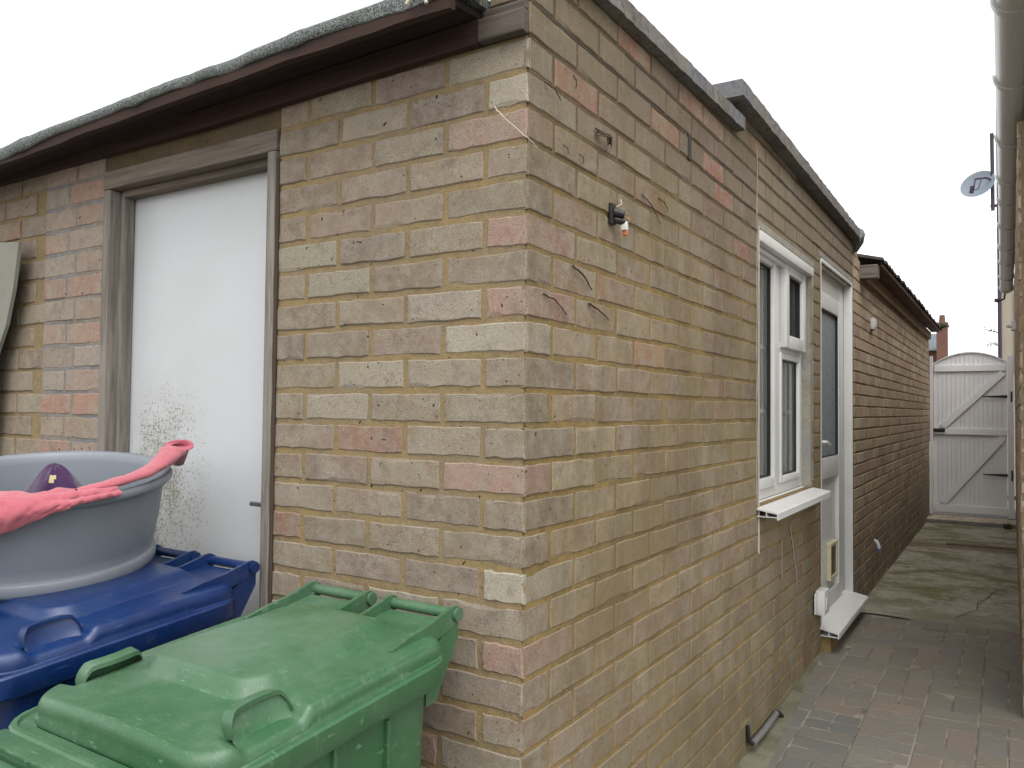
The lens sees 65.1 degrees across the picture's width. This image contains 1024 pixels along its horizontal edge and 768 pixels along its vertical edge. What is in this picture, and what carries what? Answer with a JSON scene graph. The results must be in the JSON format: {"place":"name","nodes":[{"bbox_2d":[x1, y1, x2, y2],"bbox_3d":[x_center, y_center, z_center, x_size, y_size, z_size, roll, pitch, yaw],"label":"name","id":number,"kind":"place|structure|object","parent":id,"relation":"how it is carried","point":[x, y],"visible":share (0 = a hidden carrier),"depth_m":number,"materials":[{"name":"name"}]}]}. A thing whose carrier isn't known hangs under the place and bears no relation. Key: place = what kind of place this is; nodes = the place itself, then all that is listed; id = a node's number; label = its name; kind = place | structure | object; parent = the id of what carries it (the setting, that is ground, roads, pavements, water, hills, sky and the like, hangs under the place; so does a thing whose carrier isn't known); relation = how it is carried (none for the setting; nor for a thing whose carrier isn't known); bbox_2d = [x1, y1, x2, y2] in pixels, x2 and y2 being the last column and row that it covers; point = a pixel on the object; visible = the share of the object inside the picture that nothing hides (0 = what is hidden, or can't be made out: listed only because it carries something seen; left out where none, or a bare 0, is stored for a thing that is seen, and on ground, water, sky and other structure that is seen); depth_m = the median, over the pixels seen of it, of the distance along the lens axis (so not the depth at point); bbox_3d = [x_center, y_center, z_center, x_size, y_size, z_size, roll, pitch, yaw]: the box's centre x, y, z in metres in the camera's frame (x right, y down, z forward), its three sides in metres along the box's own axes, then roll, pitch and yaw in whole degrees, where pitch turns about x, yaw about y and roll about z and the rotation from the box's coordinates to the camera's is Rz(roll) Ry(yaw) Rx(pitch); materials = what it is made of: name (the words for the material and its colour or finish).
{"place":"outdoors","nodes":[
{"label":"outdoors","id":0,"kind":"place"},
{"bbox_2d":[0,0,997,356],"label":"sky","id":1,"kind":"structure","parent":0,"point":[891,104],"materials":[{"name":"white"}]},
{"bbox_2d":[767,614,1023,767],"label":"pavement","id":2,"kind":"structure","parent":0,"point":[883,692],"depth_m":3.50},
{"bbox_2d":[736,650,822,767],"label":"kerb strip","id":3,"kind":"object","parent":2,"relation":"on","point":[761,753],"visible":0.9,"depth_m":3.20,"materials":[{"name":"concrete"}]},
{"bbox_2d":[860,439,1019,634],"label":"ground","id":4,"kind":"structure","parent":0,"point":[894,616],"depth_m":5.04,"materials":[{"name":"concrete"}]},
{"bbox_2d":[0,242,21,352],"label":"leaning board","id":5,"kind":"object","parent":4,"relation":"on","point":[10,255],"visible":1,"depth_m":2.69,"materials":[{"name":"grey wood"}]},
{"bbox_2d":[0,544,259,729],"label":"wheelie bin","id":6,"kind":"object","parent":4,"relation":"on","point":[48,641],"visible":0.53,"depth_m":1.74,"materials":[{"name":"blue plastic"}]},
{"bbox_2d":[0,451,172,599],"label":"tub","id":7,"kind":"object","parent":6,"relation":"on","point":[89,543],"visible":0.84,"depth_m":1.85,"materials":[{"name":"grey plastic"}]},
{"bbox_2d":[25,463,82,492],"bbox_3d":[-1.122,0.273,1.979,0.244,0.161,0.138,0,-2,9],"label":"purple garment","id":8,"kind":"object","parent":7,"relation":"in","point":[48,477],"visible":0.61,"depth_m":1.94,"materials":[{"name":"fabric"}]},
{"bbox_2d":[0,439,193,534],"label":"pink sweatshirt","id":9,"kind":"object","parent":7,"relation":"on","point":[18,509],"visible":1,"depth_m":1.75,"materials":[{"name":"pink fabric"}]},
{"bbox_2d":[0,581,462,767],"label":"wheelie bin","id":10,"kind":"object","parent":4,"relation":"on","point":[307,675],"visible":1,"depth_m":1.35,"materials":[{"name":"green plastic"}]},
{"bbox_2d":[0,0,868,767],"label":"brick outbuilding","id":11,"kind":"structure","parent":4,"relation":"on","point":[294,286],"depth_m":2.09,"materials":[{"name":"brick"}]},
{"bbox_2d":[97,129,280,615],"bbox_3d":[-0.913,0.458,2.300,0.787,2.231,0.130,-1,-2,32],"label":"white door","id":12,"kind":"structure","parent":11,"relation":"in","point":[190,280],"depth_m":2.32,"materials":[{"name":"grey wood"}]},
{"bbox_2d":[404,0,427,5],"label":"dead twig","id":13,"kind":"object","parent":11,"relation":"hanging from","point":[407,2],"visible":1,"depth_m":1.66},
{"bbox_2d":[494,106,537,147],"bbox_3d":[0.005,-0.547,1.697,0.098,0.098,0.024,0,-2,18],"label":"loose wire","id":14,"kind":"object","parent":11,"relation":"hanging from","point":[499,112],"visible":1,"depth_m":1.69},
{"bbox_2d":[544,81,560,100],"bbox_3d":[0.093,-0.644,1.762,0.013,0.021,0.070,-1,-2,32],"label":"dry stem","id":15,"kind":"object","parent":11,"relation":"attached to","point":[553,88],"visible":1,"depth_m":1.75,"materials":[{"name":"brown plant"}]},
{"bbox_2d":[543,293,566,314],"bbox_3d":[0.098,-0.176,1.767,0.010,0.037,0.109,-1,-2,32],"label":"dry stem","id":16,"kind":"object","parent":11,"relation":"attached to","point":[549,297],"visible":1,"depth_m":1.75,"materials":[{"name":"brown plant"}]},
{"bbox_2d":[572,265,591,289],"bbox_3d":[0.167,-0.249,1.880,0.009,0.046,0.105,-1,-2,32],"label":"dry stem","id":17,"kind":"object","parent":11,"relation":"attached to","point":[578,270],"visible":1,"depth_m":1.87,"materials":[{"name":"brown plant"}]},
{"bbox_2d":[588,303,608,319],"bbox_3d":[0.214,-0.176,1.954,0.010,0.031,0.116,-1,-2,32],"label":"dry stem","id":18,"kind":"object","parent":11,"relation":"attached to","point":[596,308],"visible":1,"depth_m":1.94,"materials":[{"name":"brown plant"}]},
{"bbox_2d":[595,127,612,147],"bbox_3d":[0.235,-0.607,1.975,0.028,0.030,0.091,-1,-2,32],"label":"twig tuft","id":19,"kind":"object","parent":11,"relation":"attached to","point":[604,134],"visible":1,"depth_m":1.96,"materials":[{"name":"brown plant"}]},
{"bbox_2d":[609,199,629,236],"bbox_3d":[0.276,-0.424,2.025,0.043,0.099,0.063,-1,-2,32],"label":"broken light fitting","id":20,"kind":"object","parent":11,"relation":"attached to","point":[616,215],"visible":1,"depth_m":2.01,"materials":[{"name":"black plastic"}]},
{"bbox_2d":[642,193,660,224],"bbox_3d":[0.393,-0.489,2.246,0.008,0.058,0.140,-1,-2,32],"label":"dry stem","id":21,"kind":"object","parent":11,"relation":"attached to","point":[651,205],"visible":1,"depth_m":2.23,"materials":[{"name":"brown plant"}]},
{"bbox_2d":[745,710,783,746],"bbox_3d":[1.006,1.336,3.171,0.036,0.104,0.442,-1,-2,34],"label":"waste pipe","id":22,"kind":"object","parent":11,"relation":"attached to","point":[760,734],"visible":1,"depth_m":3.10,"materials":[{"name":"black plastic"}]},
{"bbox_2d":[756,230,830,520],"bbox_3d":[1.294,-0.023,3.733,0.207,1.149,1.295,-1,-2,32],"label":"window","id":23,"kind":"structure","parent":11,"relation":"in","point":[783,274],"depth_m":3.66,"materials":[{"name":"white plastic"}]},
{"bbox_2d":[814,587,828,615],"bbox_3d":[1.572,1.109,4.071,0.049,0.120,0.185,-1,-2,32],"label":"utility box","id":24,"kind":"object","parent":11,"relation":"attached to","point":[821,601],"visible":1,"depth_m":4.04,"materials":[{"name":"white plastic"}]},
{"bbox_2d":[820,258,868,652],"bbox_3d":[1.870,0.389,4.620,0.192,2.088,0.995,-1,-2,32],"label":"back door","id":25,"kind":"structure","parent":11,"relation":"in","point":[845,605],"depth_m":4.81,"materials":[{"name":"white plastic"}]},
{"bbox_2d":[853,251,946,595],"bbox_3d":[2.449,0.343,8.181,3.205,2.495,5.506,-1,-2,32],"label":"brick extension","id":26,"kind":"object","parent":4,"relation":"on","point":[891,433],"visible":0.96,"depth_m":6.40,"materials":[{"name":"tan brick"},{"name":"tile"},{"name":"brown wood"}]},
{"bbox_2d":[870,318,876,332],"bbox_3d":[2.592,-0.417,5.747,0.033,0.106,0.110,-1,-2,32],"label":"junction box","id":27,"kind":"object","parent":26,"relation":"attached to","point":[873,323],"visible":1,"depth_m":5.71,"materials":[{"name":"white plastic"}]},
{"bbox_2d":[874,539,880,551],"bbox_3d":[2.647,1.168,5.813,0.055,0.090,0.031,-1,-2,32],"label":"pipe outlet","id":28,"kind":"object","parent":26,"relation":"attached to","point":[878,545],"visible":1,"depth_m":5.80,"materials":[{"name":"white plastic"}]},
{"bbox_2d":[929,352,1014,518],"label":"garden gate","id":29,"kind":"structure","parent":26,"relation":"attached to","point":[973,405],"depth_m":9.53,"materials":[{"name":"painted wood"},{"name":"metal"}]},
{"bbox_2d":[929,315,948,439],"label":"distant house","id":30,"kind":"structure","parent":4,"relation":"on","point":[938,345],"depth_m":36.26,"materials":[{"name":"brick"}]},
{"bbox_2d":[926,500,1015,528],"bbox_3d":[5.954,1.642,10.289,1.000,0.100,3.000,-1,-2,32],"label":"step","id":31,"kind":"object","parent":4,"relation":"on","point":[979,520],"visible":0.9,"depth_m":9.20,"materials":[{"name":"grey concrete"}]},
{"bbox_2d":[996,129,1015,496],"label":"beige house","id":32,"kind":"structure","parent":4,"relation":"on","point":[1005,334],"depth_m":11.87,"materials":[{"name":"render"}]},
{"bbox_2d":[960,133,997,210],"bbox_3d":[6.920,-3.172,11.885,0.512,1.160,0.624,-1,-2,32],"label":"satellite dish","id":33,"kind":"object","parent":32,"relation":"attached to","point":[978,183],"visible":0.97,"depth_m":11.98,"materials":[{"name":"grey metal"}]},
{"bbox_2d":[981,327,997,345],"bbox_3d":[7.984,0.373,13.204,0.479,2.660,0.144,-1,-2,32],"label":"antenna","id":34,"kind":"object","parent":32,"relation":"attached to","point":[990,333],"visible":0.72,"depth_m":13.28,"materials":[{"name":"grey metal"}]},
{"bbox_2d":[990,0,1023,718],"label":"neighbour house","id":35,"kind":"structure","parent":4,"relation":"on","point":[1008,79],"depth_m":3.41,"materials":[{"name":"paint"}]},
{"bbox_2d":[994,294,1005,302],"bbox_3d":[5.179,-0.915,8.509,0.110,0.100,0.080,-1,-2,32],"label":"security light","id":36,"kind":"object","parent":35,"relation":"attached to","point":[997,300],"visible":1,"depth_m":8.50,"materials":[{"name":"black plastic"}]},
{"bbox_2d":[1006,320,1015,330],"bbox_3d":[3.920,-0.457,6.300,0.067,0.075,0.090,-1,-2,32],"label":"security camera","id":37,"kind":"object","parent":35,"relation":"attached to","point":[1012,325],"visible":0.97,"depth_m":6.26,"materials":[{"name":"white plastic"}]},
{"bbox_2d":[861,523,1019,633],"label":"path","id":38,"kind":"structure","parent":0,"point":[959,575],"depth_m":6.04,"materials":[{"name":"concrete"}]},
{"bbox_2d":[1003,523,1012,528],"bbox_3d":[5.436,1.556,8.797,0.118,0.073,0.101,2,-2,-42],"label":"weed","id":39,"kind":"object","parent":38,"relation":"on","point":[1007,526],"visible":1,"depth_m":8.78,"materials":[{"name":"green plant"}]}
]}

